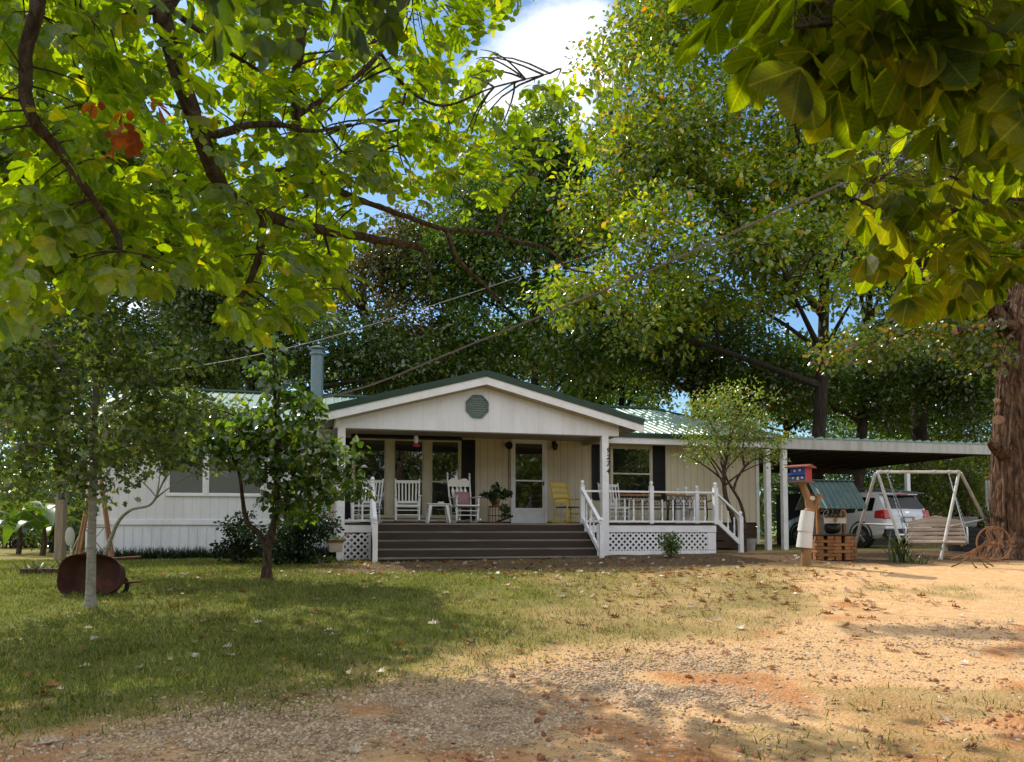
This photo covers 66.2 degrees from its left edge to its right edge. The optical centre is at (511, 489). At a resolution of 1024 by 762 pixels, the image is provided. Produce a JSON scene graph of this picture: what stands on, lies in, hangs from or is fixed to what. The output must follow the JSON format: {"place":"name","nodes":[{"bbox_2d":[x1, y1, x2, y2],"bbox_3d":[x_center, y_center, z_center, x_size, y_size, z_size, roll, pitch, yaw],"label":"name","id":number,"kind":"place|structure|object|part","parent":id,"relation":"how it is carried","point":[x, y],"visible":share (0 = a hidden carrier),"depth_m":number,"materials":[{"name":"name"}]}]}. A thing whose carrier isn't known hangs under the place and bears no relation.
{"place":"outdoors","nodes":[
{"label":"outdoors","id":0,"kind":"place"},
{"bbox_2d":[66,543,353,559],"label":"border grass","id":1,"kind":"structure","parent":0,"point":[161,553],"depth_m":18.60,"materials":[{"name":"green plant"}]},
{"bbox_2d":[0,0,1008,530],"label":"sky","id":2,"kind":"structure","parent":0,"point":[539,35],"materials":[{"name":"blue"}]},
{"bbox_2d":[0,531,1023,761],"bbox_3d":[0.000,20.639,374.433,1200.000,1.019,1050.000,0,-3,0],"label":"ground","id":3,"kind":"structure","parent":0,"point":[939,574],"depth_m":8.28,"materials":[{"name":"soil"}]},
{"bbox_2d":[0,501,41,547],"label":"bush","id":4,"kind":"object","parent":3,"relation":"on","point":[12,539],"visible":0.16,"depth_m":32.91,"materials":[{"name":"green plant"}]},
{"bbox_2d":[0,559,60,573],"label":"iris clump","id":5,"kind":"object","parent":3,"relation":"on","point":[50,566],"visible":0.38,"depth_m":14.60,"materials":[{"name":"green plant"}]},
{"bbox_2d":[0,499,68,553],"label":"banana plant","id":6,"kind":"object","parent":3,"relation":"on","point":[8,530],"visible":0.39,"depth_m":23.96,"materials":[{"name":"green plant"}]},
{"bbox_2d":[0,429,75,547],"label":"bush","id":7,"kind":"object","parent":3,"relation":"on","point":[27,541],"visible":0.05,"depth_m":33.77,"materials":[{"name":"green plant"}]},
{"bbox_2d":[20,567,57,574],"bbox_3d":[-8.547,1.526,14.632,0.960,0.130,0.685,0,-3,-6],"label":"flower bed edging","id":8,"kind":"object","parent":3,"relation":"on","point":[25,571],"visible":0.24,"depth_m":14.29,"materials":[{"name":"brick"}]},
{"bbox_2d":[8,501,83,555],"bbox_3d":[-13.429,1.140,22.649,2.815,1.648,2.101,-2,-3,27],"label":"banana plant","id":9,"kind":"object","parent":3,"relation":"on","point":[45,517],"visible":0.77,"depth_m":22.39,"materials":[{"name":"green plant"}]},
{"bbox_2d":[0,325,91,544],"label":"oak tree","id":10,"kind":"object","parent":3,"relation":"on","point":[13,396],"visible":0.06,"depth_m":44.34,"materials":[{"name":"green plant"}]},
{"bbox_2d":[17,481,84,552],"bbox_3d":[-15.290,1.045,25.959,2.551,2.683,2.293,0,-3,0],"label":"bush","id":11,"kind":"object","parent":3,"relation":"on","point":[50,542],"visible":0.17,"depth_m":25.89,"materials":[{"name":"green plant"}]},
{"bbox_2d":[33,460,84,550],"bbox_3d":[-15.939,0.590,29.061,3.879,4.019,3.643,0,-3,0],"label":"bush","id":12,"kind":"object","parent":3,"relation":"on","point":[75,523],"visible":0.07,"depth_m":28.54,"materials":[{"name":"green plant"}]},
{"bbox_2d":[54,408,69,561],"bbox_3d":[-9.850,-0.035,17.225,0.220,3.510,0.180,0,-3,0],"label":"service post","id":13,"kind":"object","parent":3,"relation":"on","point":[61,514],"visible":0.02,"depth_m":17.11,"materials":[{"name":"beige wood"}]},
{"bbox_2d":[69,140,954,422],"bbox_3d":[0.055,-3.575,14.506,20.565,3.958,2.125,-1,-3,22],"label":"service cable","id":14,"kind":"object","parent":13,"relation":"attached to","point":[597,292],"visible":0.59,"depth_m":14.93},
{"bbox_2d":[65,527,78,554],"bbox_3d":[-8.729,1.175,15.560,0.277,0.861,0.049,0,-3,0],"label":"garden paddle","id":15,"kind":"object","parent":3,"relation":"on","point":[69,536],"visible":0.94,"depth_m":15.55,"materials":[{"name":"white"}]},
{"bbox_2d":[75,480,114,556],"bbox_3d":[-8.436,0.691,15.906,0.738,1.785,0.539,1,-3,-20],"label":"garden trellis","id":16,"kind":"object","parent":3,"relation":"on","point":[80,540],"visible":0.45,"depth_m":15.83,"materials":[{"name":"brown wood"}]},
{"bbox_2d":[57,554,140,596],"bbox_3d":[-6.287,1.304,11.948,1.102,0.663,0.437,0,-3,4],"label":"wheelbarrow","id":17,"kind":"object","parent":3,"relation":"on","point":[110,575],"visible":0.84,"depth_m":12.03,"materials":[{"name":"metal"}]},
{"bbox_2d":[1,91,213,396],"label":"oak tree","id":18,"kind":"object","parent":3,"relation":"on","point":[143,325],"visible":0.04,"depth_m":40.58,"materials":[{"name":"green plant"}]},
{"bbox_2d":[0,296,220,608],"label":"pin oak","id":19,"kind":"object","parent":3,"relation":"on","point":[118,368],"visible":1,"depth_m":10.61,"materials":[{"name":"green plant"}]},
{"bbox_2d":[75,381,252,554],"bbox_3d":[-6.548,-0.243,14.880,3.792,3.723,1.846,-1,-3,12],"label":"leaning tree","id":20,"kind":"object","parent":3,"relation":"on","point":[222,406],"visible":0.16,"depth_m":14.75,"materials":[{"name":"green plant"}]},
{"bbox_2d":[88,317,281,391],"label":"oak tree","id":21,"kind":"object","parent":3,"relation":"on","point":[210,381],"visible":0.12,"depth_m":45.24,"materials":[{"name":"green plant"}]},
{"bbox_2d":[209,504,266,563],"bbox_3d":[-5.645,1.017,16.671,1.355,1.419,1.137,-1,-3,21],"label":"shrub","id":22,"kind":"object","parent":3,"relation":"on","point":[242,548],"visible":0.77,"depth_m":16.51,"materials":[{"name":"green plant"}]},
{"bbox_2d":[162,335,375,579],"bbox_3d":[-4.171,-0.552,13.549,3.687,4.277,1.946,0,-3,0],"label":"pear tree","id":23,"kind":"object","parent":3,"relation":"on","point":[244,439],"visible":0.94,"depth_m":13.45,"materials":[{"name":"green plant"}]},
{"bbox_2d":[235,522,309,565],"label":"shrub","id":24,"kind":"object","parent":3,"relation":"on","point":[275,548],"visible":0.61,"depth_m":15.80,"materials":[{"name":"green plant"}]},
{"bbox_2d":[264,507,344,565],"bbox_3d":[-4.329,1.035,16.140,1.679,1.642,1.434,-2,-4,34],"label":"shrub","id":25,"kind":"object","parent":3,"relation":"on","point":[325,527],"visible":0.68,"depth_m":16.02,"materials":[{"name":"green plant"}]},
{"bbox_2d":[0,0,627,351],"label":"hickory tree","id":26,"kind":"object","parent":3,"relation":"on","point":[77,210],"visible":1,"depth_m":5.90,"materials":[{"name":"green plant"}]},
{"bbox_2d":[144,251,488,394],"bbox_3d":[-8.528,-4.354,34.684,15.475,13.927,9.316,0,-3,-8],"label":"oak tree","id":27,"kind":"object","parent":3,"relation":"on","point":[369,357],"visible":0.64,"depth_m":33.95,"materials":[{"name":"green plant"}]},
{"bbox_2d":[321,533,357,562],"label":"potted plant","id":28,"kind":"object","parent":3,"relation":"on","point":[336,545],"visible":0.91,"depth_m":16.47,"materials":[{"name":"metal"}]},
{"bbox_2d":[263,200,475,393],"bbox_3d":[-7.254,-5.534,39.171,11.396,16.832,9.070,0,-3,0],"label":"oak tree","id":29,"kind":"object","parent":3,"relation":"on","point":[372,262],"visible":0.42,"depth_m":37.37,"materials":[{"name":"green plant"}]},
{"bbox_2d":[70,346,782,556],"bbox_3d":[-2.344,-0.876,24.778,18.537,5.763,9.402,1,-3,-14],"label":"mobile home","id":30,"kind":"object","parent":3,"relation":"on","point":[186,512],"visible":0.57,"depth_m":20.86,"materials":[{"name":"white"}]},
{"bbox_2d":[166,453,205,495],"bbox_3d":[-7.871,-0.480,18.990,0.907,1.284,0.049,1,-3,-14],"label":"window","id":31,"kind":"structure","parent":30,"relation":"in","point":[189,486],"depth_m":18.98,"materials":[{"name":"grey glass"}]},
{"bbox_2d":[205,451,263,496],"bbox_3d":[-6.789,-0.480,19.260,1.356,1.304,0.049,1,-3,-14],"label":"window","id":32,"kind":"structure","parent":30,"relation":"in","point":[227,484],"depth_m":19.21,"materials":[{"name":"grey glass"}]},
{"bbox_2d":[352,438,460,517],"bbox_3d":[-2.706,-0.298,20.270,2.814,2.076,0.049,1,-3,-14],"label":"window","id":33,"kind":"structure","parent":30,"relation":"in","point":[392,459],"depth_m":20.31,"materials":[{"name":"glass"}]},
{"bbox_2d":[511,439,546,522],"bbox_3d":[0.462,-0.227,21.032,0.998,2.256,0.100,1,-3,-14],"label":"door","id":34,"kind":"structure","parent":30,"relation":"in","point":[528,457],"depth_m":21.06,"materials":[{"name":"white paint"}]},
{"bbox_2d":[610,445,652,500],"bbox_3d":[3.309,-0.447,21.779,1.252,1.530,0.049,1,-3,-14],"label":"window","id":35,"kind":"structure","parent":30,"relation":"in","point":[631,467],"depth_m":21.79,"materials":[{"name":"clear glass"}]},
{"bbox_2d":[381,317,518,383],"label":"oak tree","id":36,"kind":"object","parent":3,"relation":"on","point":[472,352],"depth_m":45.84,"materials":[{"name":"green plant"}]},
{"bbox_2d":[0,339,991,540],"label":"distant wood","id":37,"kind":"object","parent":3,"relation":"on","point":[833,436],"visible":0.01,"depth_m":79.23,"materials":[{"name":"green plant"}]},
{"bbox_2d":[0,553,1023,761],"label":"green grass","id":38,"kind":"structure","parent":3,"relation":"on","point":[142,564],"depth_m":9.47,"materials":[{"name":"green plant"}]},
{"bbox_2d":[3,554,1023,752],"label":"fallen leaves","id":39,"kind":"object","parent":3,"relation":"on","point":[355,748],"visible":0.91,"depth_m":11.72,"materials":[{"name":"brown plant"}]},
{"bbox_2d":[383,80,644,398],"bbox_3d":[0.135,-8.082,36.210,12.693,21.307,10.728,0,-3,0],"label":"oak tree","id":40,"kind":"object","parent":3,"relation":"on","point":[528,215],"visible":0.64,"depth_m":35.24,"materials":[{"name":"green plant"}]},
{"bbox_2d":[318,370,744,562],"bbox_3d":[0.357,-0.389,20.635,10.669,4.498,6.335,1,-3,-14],"label":"porch","id":41,"kind":"object","parent":3,"relation":"on","point":[485,404],"visible":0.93,"depth_m":18.32,"materials":[{"name":"white paint"}]},
{"bbox_2d":[348,479,383,522],"bbox_3d":[-3.462,0.258,18.695,0.649,1.087,0.911,0,-3,8],"label":"rocking chair","id":42,"kind":"object","parent":41,"relation":"on","point":[368,501],"visible":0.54,"depth_m":18.89,"materials":[{"name":"white wood"}]},
{"bbox_2d":[394,479,421,522],"bbox_3d":[-2.492,0.260,18.731,0.649,1.087,0.911,0,-3,-8],"label":"rocking chair","id":43,"kind":"object","parent":41,"relation":"on","point":[417,506],"visible":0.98,"depth_m":18.96,"materials":[{"name":"white wood"}]},
{"bbox_2d":[412,435,419,446],"bbox_3d":[-2.247,-1.237,18.448,0.197,0.479,0.190,1,-3,-14],"label":"hummingbird feeder","id":44,"kind":"object","parent":41,"relation":"hanging from","point":[415,444],"visible":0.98,"depth_m":18.40,"materials":[{"name":"glass"}]},
{"bbox_2d":[425,503,450,522],"bbox_3d":[-1.782,0.574,18.882,0.558,0.470,0.419,1,-3,-14],"label":"side table","id":45,"kind":"object","parent":41,"relation":"on","point":[444,505],"visible":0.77,"depth_m":18.75,"materials":[{"name":"white wood"}]},
{"bbox_2d":[446,472,480,522],"bbox_3d":[-1.177,0.192,19.115,0.649,1.262,0.911,1,-3,-24],"label":"rocking chair","id":46,"kind":"object","parent":41,"relation":"on","point":[456,483],"visible":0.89,"depth_m":19.27,"materials":[{"name":"white wood"}]},
{"bbox_2d":[454,492,469,504],"bbox_3d":[-1.221,0.216,19.214,0.380,0.340,0.110,1,-18,-24],"label":"throw pillow","id":47,"kind":"object","parent":46,"relation":"on","point":[462,498],"visible":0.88,"depth_m":19.17,"materials":[{"name":"fabric"}]},
{"bbox_2d":[488,506,502,522],"bbox_3d":[-0.414,0.640,19.840,0.395,0.441,0.385,1,-3,-14],"label":"plant stand","id":48,"kind":"object","parent":41,"relation":"on","point":[492,515],"visible":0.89,"depth_m":19.68,"materials":[{"name":"wood"}]},
{"bbox_2d":[479,482,512,517],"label":"potted plant","id":49,"kind":"object","parent":48,"relation":"on","point":[493,496],"visible":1,"depth_m":19.76,"materials":[{"name":"green plant"}]},
{"bbox_2d":[548,482,587,522],"bbox_3d":[1.442,0.333,20.122,0.649,1.087,0.911,2,-4,-38],"label":"rocking chair","id":50,"kind":"object","parent":41,"relation":"on","point":[566,501],"visible":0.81,"depth_m":20.24,"materials":[{"name":"yellow wood"}]},
{"bbox_2d":[597,483,632,520],"bbox_3d":[2.659,0.346,20.374,0.649,1.087,0.911,1,-3,-20],"label":"rocking chair","id":51,"kind":"object","parent":41,"relation":"on","point":[619,508],"visible":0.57,"depth_m":20.60,"materials":[{"name":"white wood"}]},
{"bbox_2d":[620,494,669,520],"bbox_3d":[3.535,0.517,20.983,1.216,0.816,0.599,1,-3,-14],"label":"garden bench","id":52,"kind":"object","parent":41,"relation":"on","point":[636,495],"visible":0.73,"depth_m":21.14,"materials":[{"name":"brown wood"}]},
{"bbox_2d":[666,494,711,523],"bbox_3d":[4.806,0.523,21.093,1.216,0.816,0.599,1,-3,-14],"label":"garden bench","id":53,"kind":"object","parent":41,"relation":"on","point":[683,495],"visible":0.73,"depth_m":21.25,"materials":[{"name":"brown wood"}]},
{"bbox_2d":[464,310,669,407],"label":"oak tree","id":54,"kind":"object","parent":3,"relation":"on","point":[609,388],"visible":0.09,"depth_m":46.04,"materials":[{"name":"green plant"}]},
{"bbox_2d":[656,531,682,557],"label":"shrub","id":55,"kind":"object","parent":3,"relation":"on","point":[670,548],"visible":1,"depth_m":17.53,"materials":[{"name":"green plant"}]},
{"bbox_2d":[367,673,1023,761],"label":"clay clods","id":56,"kind":"object","parent":3,"relation":"on","point":[585,729],"visible":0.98,"depth_m":5.78,"materials":[{"name":"orange soil"}]},
{"bbox_2d":[372,552,1023,761],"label":"dry grass","id":57,"kind":"structure","parent":3,"relation":"on","point":[972,738],"depth_m":10.34,"materials":[{"name":"beige plant"}]},
{"bbox_2d":[564,269,842,426],"bbox_3d":[8.842,-3.490,35.583,13.134,11.947,9.855,0,-3,0],"label":"oak tree","id":58,"kind":"object","parent":3,"relation":"on","point":[700,371],"visible":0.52,"depth_m":34.43,"materials":[{"name":"green plant"}]},
{"bbox_2d":[670,374,798,551],"bbox_3d":[5.807,-0.653,20.628,3.429,4.749,2.077,0,-3,0],"label":"crape myrtle","id":59,"kind":"object","parent":3,"relation":"on","point":[723,410],"visible":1,"depth_m":20.59,"materials":[{"name":"green plant"}]},
{"bbox_2d":[747,538,755,549],"bbox_3d":[6.713,1.544,22.139,0.351,0.340,0.345,0,-3,0],"label":"bucket","id":60,"kind":"object","parent":3,"relation":"on","point":[751,543],"visible":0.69,"depth_m":22.00,"materials":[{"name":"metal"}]},
{"bbox_2d":[516,0,1014,479],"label":"oak tree","id":61,"kind":"object","parent":3,"relation":"on","point":[793,167],"visible":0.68,"depth_m":28.71,"materials":[{"name":"green plant"}]},
{"bbox_2d":[169,203,755,369],"bbox_3d":[0.028,-7.131,24.697,22.167,8.745,2.043,1,-3,-26],"label":"telephone wire","id":62,"kind":"object","parent":61,"relation":"attached to","point":[448,300],"visible":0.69,"depth_m":22.61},
{"bbox_2d":[689,322,857,540],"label":"oak tree","id":63,"kind":"object","parent":3,"relation":"on","point":[789,425],"visible":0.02,"depth_m":45.99,"materials":[{"name":"green plant"}]},
{"bbox_2d":[756,473,836,530],"bbox_3d":[13.659,0.307,37.215,5.011,4.540,4.100,0,-3,0],"label":"bush","id":64,"kind":"object","parent":3,"relation":"on","point":[778,485],"visible":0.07,"depth_m":37.07,"materials":[{"name":"green plant"}]},
{"bbox_2d":[796,482,822,566],"bbox_3d":[5.936,0.733,15.681,0.529,1.837,0.311,0,-3,0],"label":"birdhouse post","id":65,"kind":"object","parent":3,"relation":"on","point":[805,531],"visible":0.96,"depth_m":15.59,"materials":[{"name":"brown wood"}]},
{"bbox_2d":[785,464,816,482],"bbox_3d":[5.782,-0.319,15.721,0.440,0.360,0.520,-3,-4,42],"label":"birdhouse","id":66,"kind":"object","parent":65,"relation":"on","point":[800,473],"visible":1,"depth_m":15.60,"materials":[{"name":"red paint"}]},
{"bbox_2d":[795,479,867,559],"bbox_3d":[6.904,0.646,16.996,1.060,1.720,1.182,0,-3,-8],"label":"wishing well","id":67,"kind":"object","parent":3,"relation":"on","point":[841,494],"visible":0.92,"depth_m":16.70,"materials":[{"name":"brown wood"}]},
{"bbox_2d":[824,513,840,533],"bbox_3d":[6.911,0.618,16.948,0.350,0.675,0.350,0,-3,0],"label":"kettle","id":68,"kind":"object","parent":67,"relation":"hanging from","point":[832,528],"visible":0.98,"depth_m":16.81,"materials":[{"name":"metal"}]},
{"bbox_2d":[823,510,846,522],"bbox_3d":[6.946,0.421,16.915,0.418,0.615,0.324,2,-4,-36],"label":"flower basket","id":69,"kind":"object","parent":67,"relation":"hanging from","point":[831,519],"visible":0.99,"depth_m":16.88,"materials":[{"name":"white wood"}]},
{"bbox_2d":[667,0,1023,327],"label":"hickory tree","id":70,"kind":"object","parent":3,"relation":"on","point":[849,74],"visible":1,"depth_m":1.95,"materials":[{"name":"green plant"}]},
{"bbox_2d":[772,487,923,544],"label":"storage shed","id":71,"kind":"structure","parent":3,"relation":"on","point":[793,499],"depth_m":28.50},
{"bbox_2d":[872,539,888,544],"bbox_3d":[13.294,1.204,28.426,0.900,1.610,0.025,1,-3,-14],"label":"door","id":72,"kind":"structure","parent":71,"relation":"in","point":[877,541],"depth_m":28.39,"materials":[{"name":"grey"}]},
{"bbox_2d":[788,490,931,547],"bbox_3d":[10.882,0.957,25.262,2.180,1.772,4.680,1,-3,-20],"label":"parked suv","id":73,"kind":"object","parent":3,"relation":"on","point":[911,507],"visible":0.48,"depth_m":23.35,"materials":[{"name":"silver metal"}]},
{"bbox_3d":[10.024,0.559,25.266,0.160,0.557,0.865,1,-3,-20],"label":"side window","id":74,"kind":"part","parent":73,"relation":"part of","materials":[{"name":"black glass"}]},
{"bbox_3d":[10.344,0.486,24.366,0.146,0.539,0.910,1,-3,-20],"label":"side window","id":75,"kind":"part","parent":73,"relation":"part of","materials":[{"name":"black glass"}]},
{"bbox_3d":[10.635,0.434,23.576,0.131,0.426,0.582,1,-3,-20],"label":"side window","id":76,"kind":"part","parent":73,"relation":"part of","materials":[{"name":"black glass"}]},
{"bbox_3d":[11.600,0.369,23.316,1.480,0.380,0.250,1,-3,-20],"label":"rear window","id":77,"kind":"part","parent":73,"relation":"part of","materials":[{"name":"black glass"}]},
{"bbox_2d":[824,430,904,489],"bbox_3d":[17.293,0.142,39.643,5.395,6.372,4.586,0,-3,0],"label":"bush","id":78,"kind":"object","parent":3,"relation":"on","point":[866,478],"visible":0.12,"depth_m":39.47,"materials":[{"name":"green plant"}]},
{"bbox_2d":[759,436,990,549],"bbox_3d":[11.462,0.347,26.767,10.422,3.321,6.850,1,-3,-14],"label":"carport","id":79,"kind":"object","parent":3,"relation":"on","point":[840,455],"visible":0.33,"depth_m":23.67,"materials":[{"name":"white metal"}]},
{"bbox_2d":[757,163,1012,487],"bbox_3d":[20.444,-6.754,38.770,18.138,18.826,10.319,1,-3,-15],"label":"oak tree","id":80,"kind":"object","parent":3,"relation":"on","point":[869,390],"visible":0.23,"depth_m":37.22,"materials":[{"name":"green plant"}]},
{"bbox_2d":[879,530,917,562],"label":"yucca","id":81,"kind":"object","parent":3,"relation":"on","point":[898,553],"visible":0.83,"depth_m":16.28,"materials":[{"name":"green plant"}]},
{"bbox_2d":[863,461,958,535],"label":"bush","id":82,"kind":"object","parent":3,"relation":"on","point":[912,483],"visible":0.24,"depth_m":41.19,"materials":[{"name":"green plant"}]},
{"bbox_2d":[802,41,1023,559],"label":"shade tree","id":83,"kind":"object","parent":3,"relation":"on","point":[1004,323],"visible":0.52,"depth_m":17.25,"materials":[{"name":"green plant"}]},
{"bbox_2d":[985,460,989,510],"bbox_3d":[11.209,-0.331,18.458,0.170,1.680,0.170,0,-3,0],"label":"wind chime","id":84,"kind":"object","parent":83,"relation":"hanging from","point":[987,484],"visible":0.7,"depth_m":18.45},
{"bbox_2d":[832,374,996,483],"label":"oak tree","id":85,"kind":"object","parent":3,"relation":"on","point":[904,432],"visible":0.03,"depth_m":48.02,"materials":[{"name":"green plant"}]},
{"bbox_2d":[891,553,942,564],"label":"grass tuft","id":86,"kind":"object","parent":3,"relation":"on","point":[920,561],"visible":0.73,"depth_m":16.04,"materials":[{"name":"green plant"}]},
{"bbox_2d":[852,470,988,559],"bbox_3d":[9.579,0.574,17.484,3.616,2.008,1.445,0,-3,0],"label":"swing frame","id":87,"kind":"object","parent":3,"relation":"on","point":[877,473],"visible":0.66,"depth_m":17.38,"materials":[{"name":"beige wood"}]},
{"bbox_2d":[887,473,968,546],"bbox_3d":[9.108,0.424,17.256,1.539,1.662,0.895,-2,-3,28],"label":"bench swing","id":88,"kind":"object","parent":87,"relation":"hanging from","point":[924,540],"visible":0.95,"depth_m":17.41,"materials":[{"name":"beige wood"}]},
{"bbox_2d":[844,166,1011,510],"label":"oak tree","id":89,"kind":"object","parent":3,"relation":"on","point":[919,432],"depth_m":43.89,"materials":[{"name":"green plant"}]},
{"bbox_2d":[887,422,988,539],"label":"bush","id":90,"kind":"object","parent":3,"relation":"on","point":[940,475],"visible":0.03,"depth_m":49.44,"materials":[{"name":"green plant"}]},
{"bbox_2d":[901,434,990,539],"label":"bush","id":91,"kind":"object","parent":3,"relation":"on","point":[965,504],"visible":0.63,"depth_m":40.81,"materials":[{"name":"green plant"}]},
{"bbox_2d":[928,412,992,536],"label":"bush","id":92,"kind":"object","parent":3,"relation":"on","point":[976,461],"visible":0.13,"depth_m":45.70,"materials":[{"name":"green plant"}]},
{"bbox_2d":[921,44,1011,242],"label":"oak tree","id":93,"kind":"object","parent":3,"relation":"on","point":[985,178],"visible":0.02,"depth_m":40.38,"materials":[{"name":"green plant"}]},
{"bbox_2d":[951,526,1011,567],"bbox_3d":[9.171,1.173,15.364,1.192,0.918,0.192,0,-3,6],"label":"wheel cultivator","id":94,"kind":"object","parent":3,"relation":"on","point":[976,549],"visible":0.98,"depth_m":15.32,"materials":[{"name":"brown metal"}]},
{"bbox_2d":[0,617,1023,761],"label":"gravel","id":95,"kind":"structure","parent":0,"point":[398,727],"depth_m":6.15,"materials":[{"name":"grey gravel"}]},
{"bbox_2d":[952,517,977,526],"bbox_3d":[11.541,0.822,19.984,0.480,0.250,0.340,1,-3,-14],"label":"storage bin","id":96,"kind":"object","parent":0,"point":[968,519],"visible":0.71,"depth_m":19.85,"materials":[{"name":"grey plastic"}]},
{"bbox_2d":[947,527,985,551],"bbox_3d":[11.544,1.266,19.951,0.700,0.600,0.520,1,-3,-14],"label":"crate","id":97,"kind":"object","parent":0,"point":[973,534],"visible":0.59,"depth_m":19.72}
]}

